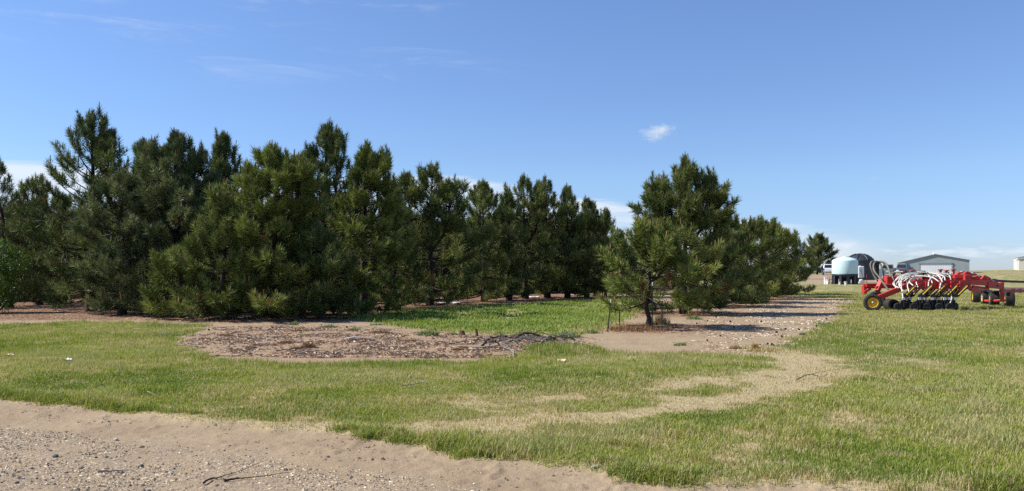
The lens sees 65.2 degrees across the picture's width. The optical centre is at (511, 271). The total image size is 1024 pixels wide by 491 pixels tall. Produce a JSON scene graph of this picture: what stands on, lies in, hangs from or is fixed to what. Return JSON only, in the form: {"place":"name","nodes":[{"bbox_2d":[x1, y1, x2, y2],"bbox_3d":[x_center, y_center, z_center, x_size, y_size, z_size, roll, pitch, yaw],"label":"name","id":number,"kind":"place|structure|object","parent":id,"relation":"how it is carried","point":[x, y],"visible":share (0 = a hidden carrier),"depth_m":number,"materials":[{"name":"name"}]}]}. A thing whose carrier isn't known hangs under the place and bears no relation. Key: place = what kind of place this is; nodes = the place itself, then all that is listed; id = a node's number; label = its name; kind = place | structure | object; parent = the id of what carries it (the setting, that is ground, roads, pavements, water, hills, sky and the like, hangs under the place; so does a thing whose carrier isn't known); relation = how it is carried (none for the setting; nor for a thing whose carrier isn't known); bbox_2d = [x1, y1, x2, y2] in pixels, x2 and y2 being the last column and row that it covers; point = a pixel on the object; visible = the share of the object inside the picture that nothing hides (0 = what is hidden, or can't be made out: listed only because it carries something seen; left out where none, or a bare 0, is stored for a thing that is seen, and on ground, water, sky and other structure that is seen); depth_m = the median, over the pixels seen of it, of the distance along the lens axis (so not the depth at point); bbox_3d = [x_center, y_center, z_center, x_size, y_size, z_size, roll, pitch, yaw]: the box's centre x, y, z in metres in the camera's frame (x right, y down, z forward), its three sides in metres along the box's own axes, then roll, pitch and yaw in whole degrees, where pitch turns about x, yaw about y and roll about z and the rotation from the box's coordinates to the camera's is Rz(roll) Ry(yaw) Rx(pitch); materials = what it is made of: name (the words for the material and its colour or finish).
{"place":"outdoors","nodes":[
{"label":"outdoors","id":0,"kind":"place"},
{"bbox_2d":[0,397,845,490],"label":"gravel road","id":1,"kind":"structure","parent":0,"point":[431,466],"depth_m":7.18,"materials":[{"name":"beige gravel"}]},
{"bbox_2d":[98,470,124,471],"bbox_3d":[-3.396,1.686,6.791,0.218,0.030,0.022,0,0,-16],"label":"stick","id":2,"kind":"object","parent":1,"relation":"on","point":[109,470],"visible":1,"depth_m":6.78,"materials":[{"name":"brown wood"}]},
{"bbox_2d":[202,460,264,483],"bbox_3d":[-2.320,1.683,6.747,0.040,0.033,0.763,0,0,24],"label":"stick","id":3,"kind":"object","parent":1,"relation":"on","point":[206,480],"visible":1,"depth_m":6.53,"materials":[{"name":"brown wood"}]},
{"bbox_2d":[223,472,287,481],"bbox_3d":[-2.089,1.681,6.579,0.534,0.033,0.031,0,0,-24],"label":"stick","id":4,"kind":"object","parent":1,"relation":"on","point":[225,480],"visible":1,"depth_m":6.52,"materials":[{"name":"brown wood"}]},
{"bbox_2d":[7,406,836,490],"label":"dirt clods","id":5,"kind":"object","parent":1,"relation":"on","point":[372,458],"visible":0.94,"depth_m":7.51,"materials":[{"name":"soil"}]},
{"bbox_2d":[0,290,858,363],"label":"dirt path","id":6,"kind":"structure","parent":0,"point":[641,341],"depth_m":23.48,"materials":[{"name":"brown soil"}]},
{"bbox_2d":[0,237,36,312],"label":"leafy shrub","id":7,"kind":"object","parent":6,"relation":"on","point":[11,291],"visible":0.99,"depth_m":32.23,"materials":[{"name":"green plant"}]},
{"bbox_2d":[0,204,49,295],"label":"pine tree","id":8,"kind":"object","parent":6,"relation":"on","point":[5,210],"visible":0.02,"depth_m":47.36,"materials":[{"name":"green plant"}]},
{"bbox_2d":[0,159,56,307],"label":"pine tree","id":9,"kind":"object","parent":6,"relation":"on","point":[6,187],"visible":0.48,"depth_m":37.34,"materials":[{"name":"green plant"}]},
{"bbox_2d":[4,199,68,291],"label":"pine tree","id":10,"kind":"object","parent":6,"relation":"on","point":[17,244],"visible":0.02,"depth_m":51.13,"materials":[{"name":"green plant"}]},
{"bbox_2d":[0,171,77,304],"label":"pine tree","id":11,"kind":"object","parent":6,"relation":"on","point":[25,187],"visible":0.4,"depth_m":39.45,"materials":[{"name":"green plant"}]},
{"bbox_2d":[14,189,95,301],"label":"pine tree","id":12,"kind":"object","parent":6,"relation":"on","point":[63,206],"visible":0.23,"depth_m":42.26,"materials":[{"name":"green plant"}]},
{"bbox_2d":[23,204,127,298],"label":"pine tree","id":13,"kind":"object","parent":6,"relation":"on","point":[78,252],"depth_m":48.98,"materials":[{"name":"green plant"}]},
{"bbox_2d":[0,101,158,310],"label":"pine tree","id":14,"kind":"object","parent":6,"relation":"on","point":[102,147],"visible":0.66,"depth_m":32.74,"materials":[{"name":"green plant"}]},
{"bbox_2d":[65,168,170,314],"bbox_3d":[-14.928,-1.168,30.538,3.746,5.784,4.660,0,0,-25],"label":"pine tree","id":15,"kind":"object","parent":6,"relation":"on","point":[102,267],"visible":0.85,"depth_m":30.07,"materials":[{"name":"green plant"}]},
{"bbox_2d":[83,136,183,298],"bbox_3d":[-17.239,-2.232,36.865,4.840,8.307,5.167,0,0,0],"label":"pine tree","id":16,"kind":"object","parent":6,"relation":"on","point":[136,147],"visible":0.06,"depth_m":36.94,"materials":[{"name":"green plant"}]},
{"bbox_2d":[136,239,217,318],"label":"pine tree","id":17,"kind":"object","parent":6,"relation":"on","point":[158,305],"visible":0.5,"depth_m":27.52,"materials":[{"name":"green plant"}]},
{"bbox_2d":[112,126,253,315],"bbox_3d":[-12.624,-1.912,31.283,6.252,7.351,5.552,0,0,0],"label":"pine tree","id":18,"kind":"object","parent":6,"relation":"on","point":[168,189],"visible":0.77,"depth_m":30.20,"materials":[{"name":"green plant"}]},
{"bbox_2d":[163,184,280,319],"bbox_3d":[-9.612,-0.512,27.452,3.249,4.941,4.376,0,0,43],"label":"pine tree","id":19,"kind":"object","parent":6,"relation":"on","point":[220,235],"visible":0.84,"depth_m":26.73,"materials":[{"name":"green plant"}]},
{"bbox_2d":[182,126,271,293],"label":"pine tree","id":20,"kind":"object","parent":6,"relation":"on","point":[223,152],"visible":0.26,"depth_m":35.48,"materials":[{"name":"green plant"}]},
{"bbox_2d":[182,206,292,290],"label":"pine tree","id":21,"kind":"object","parent":6,"relation":"on","point":[284,288],"depth_m":44.70,"materials":[{"name":"green plant"}]},
{"bbox_2d":[202,140,346,319],"bbox_3d":[-8.358,-1.456,28.263,4.865,6.449,5.289,0,0,32],"label":"pine tree","id":22,"kind":"object","parent":6,"relation":"on","point":[285,173],"visible":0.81,"depth_m":27.30,"materials":[{"name":"green plant"}]},
{"bbox_2d":[276,340,291,343],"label":"dry clump","id":23,"kind":"object","parent":6,"relation":"on","point":[286,341],"visible":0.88,"depth_m":18.52,"materials":[{"name":"brown plant"}]},
{"bbox_2d":[276,345,313,351],"bbox_3d":[-4.558,1.597,16.754,0.667,0.113,0.706,0,0,12],"label":"stick","id":24,"kind":"object","parent":6,"relation":"on","point":[290,349],"visible":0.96,"depth_m":16.63,"materials":[{"name":"grey wood"}]},
{"bbox_2d":[284,328,312,331],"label":"dry clump","id":25,"kind":"object","parent":6,"relation":"on","point":[298,330],"visible":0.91,"depth_m":22.27,"materials":[{"name":"brown plant"}]},
{"bbox_2d":[300,341,316,347],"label":"dry clump","id":26,"kind":"object","parent":6,"relation":"on","point":[310,344],"visible":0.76,"depth_m":17.50,"materials":[{"name":"brown plant"}]},
{"bbox_2d":[280,118,359,294],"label":"pine tree","id":27,"kind":"object","parent":6,"relation":"on","point":[330,143],"visible":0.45,"depth_m":34.04,"materials":[{"name":"green plant"}]},
{"bbox_2d":[279,222,364,320],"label":"pine tree","id":28,"kind":"object","parent":6,"relation":"on","point":[324,247],"visible":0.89,"depth_m":27.21,"materials":[{"name":"green plant"}]},
{"bbox_2d":[298,346,345,353],"bbox_3d":[-3.875,1.601,16.391,1.026,0.122,0.427,0,0,-20],"label":"stick","id":29,"kind":"object","parent":6,"relation":"on","point":[311,350],"visible":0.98,"depth_m":16.25,"materials":[{"name":"grey wood"}]},
{"bbox_2d":[321,324,337,327],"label":"weed","id":30,"kind":"object","parent":6,"relation":"on","point":[331,325],"visible":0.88,"depth_m":23.87,"materials":[{"name":"green plant"}]},
{"bbox_2d":[280,189,403,298],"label":"pine tree","id":31,"kind":"object","parent":6,"relation":"on","point":[382,292],"visible":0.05,"depth_m":47.01,"materials":[{"name":"green plant"}]},
{"bbox_2d":[344,335,372,338],"bbox_3d":[-3.727,1.606,19.715,0.806,0.096,0.139,0,0,-36],"label":"stick","id":32,"kind":"object","parent":6,"relation":"on","point":[358,337],"visible":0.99,"depth_m":19.67,"materials":[{"name":"white wood"}]},
{"bbox_2d":[318,139,417,314],"bbox_3d":[-5.878,-1.679,30.640,3.889,6.935,3.997,0,0,-34],"label":"pine tree","id":33,"kind":"object","parent":6,"relation":"on","point":[370,170],"visible":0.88,"depth_m":30.02,"materials":[{"name":"green plant"}]},
{"bbox_2d":[370,329,394,333],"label":"dry clump","id":34,"kind":"object","parent":6,"relation":"on","point":[373,331],"visible":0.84,"depth_m":21.66,"materials":[{"name":"brown plant"}]},
{"bbox_2d":[342,214,427,287],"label":"pine tree","id":35,"kind":"object","parent":6,"relation":"on","point":[398,264],"depth_m":54.31,"materials":[{"name":"green plant"}]},
{"bbox_2d":[366,184,432,307],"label":"pine tree","id":36,"kind":"object","parent":6,"relation":"on","point":[418,293],"visible":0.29,"depth_m":36.61,"materials":[{"name":"green plant"}]},
{"bbox_2d":[395,338,419,341],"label":"dry clump","id":37,"kind":"object","parent":6,"relation":"on","point":[408,340],"visible":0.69,"depth_m":19.14,"materials":[{"name":"brown plant"}]},
{"bbox_2d":[368,212,447,293],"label":"pine tree","id":38,"kind":"object","parent":6,"relation":"on","point":[424,267],"visible":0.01,"depth_m":58.95,"materials":[{"name":"green plant"}]},
{"bbox_2d":[1,295,848,358],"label":"wood chips","id":39,"kind":"object","parent":6,"relation":"on","point":[371,345],"visible":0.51,"depth_m":19.94,"materials":[{"name":"wood"}]},
{"bbox_2d":[417,326,439,335],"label":"weed","id":40,"kind":"object","parent":6,"relation":"on","point":[425,332],"visible":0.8,"depth_m":20.84,"materials":[{"name":"green plant"}]},
{"bbox_2d":[370,160,497,306],"bbox_3d":[-3.945,-1.983,40.508,5.947,7.444,5.293,0,0,28],"label":"pine tree","id":41,"kind":"object","parent":6,"relation":"on","point":[435,214],"visible":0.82,"depth_m":39.73,"materials":[{"name":"green plant"}]},
{"bbox_2d":[409,226,492,293],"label":"pine tree","id":42,"kind":"object","parent":6,"relation":"on","point":[441,272],"visible":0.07,"depth_m":56.83,"materials":[{"name":"green plant"}]},
{"bbox_2d":[437,215,517,289],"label":"pine tree","id":43,"kind":"object","parent":6,"relation":"on","point":[486,260],"visible":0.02,"depth_m":62.31,"materials":[{"name":"green plant"}]},
{"bbox_2d":[435,179,538,302],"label":"pine tree","id":44,"kind":"object","parent":6,"relation":"on","point":[482,193],"visible":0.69,"depth_m":44.69,"materials":[{"name":"green plant"}]},
{"bbox_2d":[481,332,524,345],"bbox_3d":[-0.331,1.512,18.145,1.167,0.293,0.724,0,0,-29],"label":"dead branch","id":45,"kind":"object","parent":6,"relation":"on","point":[483,343],"visible":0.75,"depth_m":18.30,"materials":[{"name":"grey wood"}]},
{"bbox_2d":[456,335,486,341],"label":"dead branch","id":46,"kind":"object","parent":45,"relation":"on","point":[476,337],"visible":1,"depth_m":17.85,"materials":[{"name":"grey wood"}]},
{"bbox_2d":[472,335,546,347],"bbox_3d":[0.004,1.528,17.930,1.992,0.262,1.035,0,0,-33],"label":"dead branch","id":47,"kind":"object","parent":6,"relation":"on","point":[502,343],"visible":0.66,"depth_m":17.47,"materials":[{"name":"grey wood"}]},
{"bbox_2d":[514,330,566,340],"bbox_3d":[0.652,1.472,18.256,1.155,0.248,0.834,0,0,13],"label":"dead branch","id":48,"kind":"object","parent":47,"relation":"on","point":[528,333],"visible":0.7,"depth_m":18.51,"materials":[{"name":"grey wood"}]},
{"bbox_2d":[478,189,551,299],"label":"pine tree","id":49,"kind":"object","parent":6,"relation":"on","point":[509,206],"visible":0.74,"depth_m":46.78,"materials":[{"name":"green plant"}]},
{"bbox_2d":[477,212,556,292],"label":"pine tree","id":50,"kind":"object","parent":6,"relation":"on","point":[527,248],"visible":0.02,"depth_m":62.22,"materials":[{"name":"green plant"}]},
{"bbox_2d":[501,336,538,346],"bbox_3d":[0.207,1.509,17.396,0.913,0.230,0.257,0,0,0],"label":"dead branch","id":51,"kind":"object","parent":6,"relation":"on","point":[518,339],"visible":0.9,"depth_m":17.35,"materials":[{"name":"grey wood"}]},
{"bbox_2d":[510,330,537,337],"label":"dry clump","id":52,"kind":"object","parent":6,"relation":"on","point":[522,336],"visible":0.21,"depth_m":20.36,"materials":[{"name":"brown plant"}]},
{"bbox_2d":[487,173,561,298],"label":"pine tree","id":53,"kind":"object","parent":6,"relation":"on","point":[537,201],"visible":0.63,"depth_m":48.65,"materials":[{"name":"green plant"}]},
{"bbox_2d":[509,176,586,297],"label":"pine tree","id":54,"kind":"object","parent":6,"relation":"on","point":[551,243],"visible":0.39,"depth_m":49.66,"materials":[{"name":"green plant"}]},
{"bbox_2d":[528,221,596,292],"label":"pine tree","id":55,"kind":"object","parent":6,"relation":"on","point":[556,289],"visible":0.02,"depth_m":64.80,"materials":[{"name":"green plant"}]},
{"bbox_2d":[530,182,601,297],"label":"pine tree","id":56,"kind":"object","parent":6,"relation":"on","point":[573,213],"visible":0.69,"depth_m":49.73,"materials":[{"name":"green plant"}]},
{"bbox_2d":[553,329,582,337],"bbox_3d":[1.421,1.540,20.358,0.920,0.270,0.738,0,0,0],"label":"weed","id":57,"kind":"object","parent":6,"relation":"on","point":[570,335],"visible":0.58,"depth_m":20.34,"materials":[{"name":"green plant"}]},
{"bbox_2d":[549,217,614,291],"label":"pine tree","id":58,"kind":"object","parent":6,"relation":"on","point":[580,248],"visible":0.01,"depth_m":65.34,"materials":[{"name":"green plant"}]},
{"bbox_2d":[554,195,620,296],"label":"pine tree","id":59,"kind":"object","parent":6,"relation":"on","point":[587,205],"visible":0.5,"depth_m":51.26,"materials":[{"name":"green plant"}]},
{"bbox_2d":[584,329,599,333],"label":"weed","id":60,"kind":"object","parent":6,"relation":"on","point":[595,331],"visible":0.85,"depth_m":21.64,"materials":[{"name":"green plant"}]},
{"bbox_2d":[583,206,625,295],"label":"pine tree","id":61,"kind":"object","parent":6,"relation":"on","point":[606,215],"visible":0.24,"depth_m":53.76,"materials":[{"name":"green plant"}]},
{"bbox_2d":[607,299,610,330],"bbox_3d":[2.691,1.256,22.161,0.130,1.009,0.053,0,0,-10],"label":"steel post","id":62,"kind":"object","parent":6,"relation":"on","point":[609,315],"visible":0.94,"depth_m":22.14,"materials":[{"name":"grey metal"}]},
{"bbox_2d":[585,225,635,273],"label":"pine tree","id":63,"kind":"object","parent":6,"relation":"on","point":[616,229],"visible":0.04,"depth_m":71.79,"materials":[{"name":"green plant"}]},
{"bbox_2d":[616,228,641,276],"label":"pine tree","id":64,"kind":"object","parent":6,"relation":"on","point":[632,263],"visible":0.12,"depth_m":75.37,"materials":[{"name":"green plant"}]},
{"bbox_2d":[609,322,672,331],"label":"dry grass","id":65,"kind":"structure","parent":6,"relation":"on","point":[645,328],"depth_m":22.47,"materials":[{"name":"brown plant"}]},
{"bbox_2d":[652,282,652,328],"bbox_3d":[3.967,1.016,22.616,0.043,1.466,0.068,0,0,0],"label":"steel post","id":66,"kind":"object","parent":6,"relation":"on","point":[652,305],"visible":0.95,"depth_m":22.59,"materials":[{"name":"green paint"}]},
{"bbox_2d":[593,214,722,326],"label":"pine tree","id":67,"kind":"object","parent":6,"relation":"on","point":[662,250],"visible":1,"depth_m":23.22,"materials":[{"name":"green plant"}]},
{"bbox_2d":[673,342,685,345],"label":"weed","id":68,"kind":"object","parent":6,"relation":"on","point":[680,344],"visible":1,"depth_m":18.10,"materials":[{"name":"green plant"}]},
{"bbox_2d":[611,151,758,314],"bbox_3d":[6.556,-1.515,31.494,5.550,6.523,5.317,0,0,0],"label":"pine tree","id":69,"kind":"object","parent":6,"relation":"on","point":[701,205],"visible":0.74,"depth_m":30.97,"materials":[{"name":"green plant"}]},
{"bbox_2d":[685,315,702,319],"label":"weed","id":70,"kind":"object","parent":6,"relation":"on","point":[692,317],"visible":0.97,"depth_m":27.41,"materials":[{"name":"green plant"}]},
{"bbox_2d":[688,207,772,305],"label":"pine tree","id":71,"kind":"object","parent":6,"relation":"on","point":[736,295],"visible":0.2,"depth_m":37.60,"materials":[{"name":"green plant"}]},
{"bbox_2d":[728,344,742,349],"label":"dry grass","id":72,"kind":"structure","parent":6,"relation":"on","point":[733,347],"depth_m":17.15,"materials":[{"name":"plant"}]},
{"bbox_2d":[699,213,781,299],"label":"pine tree","id":73,"kind":"object","parent":6,"relation":"on","point":[748,227],"visible":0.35,"depth_m":42.37,"materials":[{"name":"green plant"}]},
{"bbox_2d":[708,215,803,298],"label":"pine tree","id":74,"kind":"object","parent":6,"relation":"on","point":[778,286],"visible":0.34,"depth_m":47.03,"materials":[{"name":"green plant"}]},
{"bbox_2d":[745,221,809,296],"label":"pine tree","id":75,"kind":"object","parent":6,"relation":"on","point":[779,229],"visible":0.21,"depth_m":52.04,"materials":[{"name":"green plant"}]},
{"bbox_2d":[757,231,819,292],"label":"pine tree","id":76,"kind":"object","parent":6,"relation":"on","point":[805,272],"visible":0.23,"depth_m":56.79,"materials":[{"name":"green plant"}]},
{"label":"dead branch","id":77,"kind":"object","parent":6,"relation":"on","visible":0},
{"bbox_2d":[494,334,520,339],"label":"dead branch","id":78,"kind":"object","parent":77,"relation":"on","point":[506,335],"visible":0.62,"depth_m":18.22,"materials":[{"name":"grey wood"}]},
{"bbox_2d":[0,270,1023,490],"bbox_3d":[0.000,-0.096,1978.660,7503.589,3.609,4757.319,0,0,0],"label":"ground","id":79,"kind":"structure","parent":0,"point":[1017,275],"depth_m":11.00,"materials":[{"name":"green plant"}]},
{"bbox_2d":[152,332,186,336],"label":"weed","id":80,"kind":"object","parent":79,"relation":"on","point":[174,333],"visible":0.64,"depth_m":20.85,"materials":[{"name":"green plant"}]},
{"bbox_2d":[137,323,208,327],"bbox_3d":[-10.300,1.606,24.262,2.269,0.140,1.823,0,0,0],"label":"weed","id":81,"kind":"object","parent":79,"relation":"on","point":[185,324],"visible":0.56,"depth_m":24.14,"materials":[{"name":"green plant"}]},
{"bbox_2d":[333,295,643,335],"bbox_3d":[1.380,1.543,36.401,10.945,0.322,31.037,0,0,16],"label":"clover","id":82,"kind":"object","parent":79,"relation":"on","point":[544,314],"visible":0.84,"depth_m":28.15,"materials":[{"name":"green plant"}]},
{"bbox_2d":[479,342,520,356],"bbox_3d":[-0.215,1.585,16.535,0.850,0.146,1.981,0,0,9],"label":"dead branch","id":83,"kind":"object","parent":79,"relation":"on","point":[507,348],"visible":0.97,"depth_m":16.38,"materials":[{"name":"grey wood"}]},
{"bbox_2d":[627,249,647,276],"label":"pine tree","id":84,"kind":"object","parent":79,"relation":"on","point":[643,273],"visible":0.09,"depth_m":78.19,"materials":[{"name":"green plant"}]},
{"bbox_2d":[745,348,779,352],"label":"dry grass","id":85,"kind":"structure","parent":79,"relation":"on","point":[758,349],"depth_m":16.60,"materials":[{"name":"plant"}]},
{"bbox_2d":[663,274,900,283],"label":"farm yard","id":86,"kind":"structure","parent":79,"relation":"on","point":[815,278],"depth_m":116.68,"materials":[{"name":"beige gravel"}]},
{"bbox_2d":[801,231,841,274],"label":"pine tree","id":87,"kind":"object","parent":86,"relation":"on","point":[820,241],"visible":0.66,"depth_m":148.71,"materials":[{"name":"green plant"}]},
{"bbox_2d":[823,264,831,274],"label":"parked car","id":88,"kind":"object","parent":86,"relation":"on","point":[827,268],"visible":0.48,"depth_m":137.16,"materials":[{"name":"white paint"}]},
{"bbox_2d":[832,256,857,283],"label":"liquid tank","id":89,"kind":"object","parent":86,"relation":"on","point":[844,268],"visible":0.96,"depth_m":101.77,"materials":[{"name":"plastic"}]},
{"bbox_2d":[858,266,863,281],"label":"tote tank","id":90,"kind":"object","parent":86,"relation":"on","point":[861,272],"visible":0.84,"depth_m":107.60,"materials":[{"name":"white plastic"}]},
{"bbox_2d":[849,253,873,279],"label":"water tank","id":91,"kind":"object","parent":86,"relation":"on","point":[864,260],"visible":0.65,"depth_m":115.23,"materials":[{"name":"black plastic"}]},
{"bbox_2d":[875,269,885,280],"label":"tote tank","id":92,"kind":"object","parent":86,"relation":"on","point":[880,273],"visible":0.26,"depth_m":111.50,"materials":[{"name":"plastic"}]},
{"bbox_2d":[880,264,895,275],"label":"parked car","id":93,"kind":"object","parent":86,"relation":"on","point":[891,267],"visible":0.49,"depth_m":129.03,"materials":[{"name":"grey paint"}]},
{"bbox_2d":[797,367,855,379],"bbox_3d":[4.875,1.586,12.530,1.377,0.118,0.150,0,0,-30],"label":"stick","id":94,"kind":"object","parent":79,"relation":"on","point":[817,375],"visible":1,"depth_m":12.51,"materials":[{"name":"brown wood"}]},
{"bbox_2d":[894,264,914,274],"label":"pickup truck","id":95,"kind":"object","parent":79,"relation":"on","point":[903,268],"visible":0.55,"depth_m":136.80,"materials":[{"name":"white paint"}]},
{"bbox_2d":[898,252,969,272],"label":"barn","id":96,"kind":"structure","parent":79,"relation":"on","point":[933,262],"depth_m":225.55,"materials":[{"name":"metal"}]},
{"bbox_2d":[918,262,952,272],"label":"door","id":97,"kind":"structure","parent":96,"relation":"in","point":[929,267],"depth_m":225.74,"materials":[{"name":"white metal"}]},
{"bbox_2d":[862,260,1023,309],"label":"air seeder","id":98,"kind":"object","parent":79,"relation":"on","point":[942,283],"visible":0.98,"depth_m":35.38,"materials":[{"name":"red paint"}]},
{"bbox_2d":[1014,256,1023,269],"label":"shed","id":99,"kind":"structure","parent":79,"relation":"on","point":[1020,257],"depth_m":309.49,"materials":[{"name":"white metal"}]},
{"bbox_2d":[0,0,1023,271],"label":"sky","id":100,"kind":"structure","parent":0,"point":[893,130],"materials":[{"name":"blue"}]},
{"bbox_2d":[651,312,671,324],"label":"dry grass","id":101,"kind":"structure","parent":0,"point":[658,321],"depth_m":24.90,"materials":[{"name":"plant"}]},
{"bbox_2d":[683,311,710,316],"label":"dry grass","id":102,"kind":"structure","parent":0,"point":[697,314],"depth_m":29.37,"materials":[{"name":"brown plant"}]},
{"bbox_2d":[751,341,758,348],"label":"dry grass","id":103,"kind":"structure","parent":0,"point":[754,345],"depth_m":17.17,"materials":[{"name":"plant"}]},
{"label":"dead branch","id":104,"kind":"object","parent":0,"visible":0},
{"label":"dead branch","id":105,"kind":"object","parent":104,"relation":"on","visible":0},
{"bbox_2d":[542,333,575,340],"bbox_3d":[1.204,1.435,17.796,0.838,0.175,0.773,0,0,37],"label":"dead branch","id":106,"kind":"object","parent":105,"relation":"on","point":[562,337],"visible":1,"depth_m":17.54,"materials":[{"name":"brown wood"}]}
]}

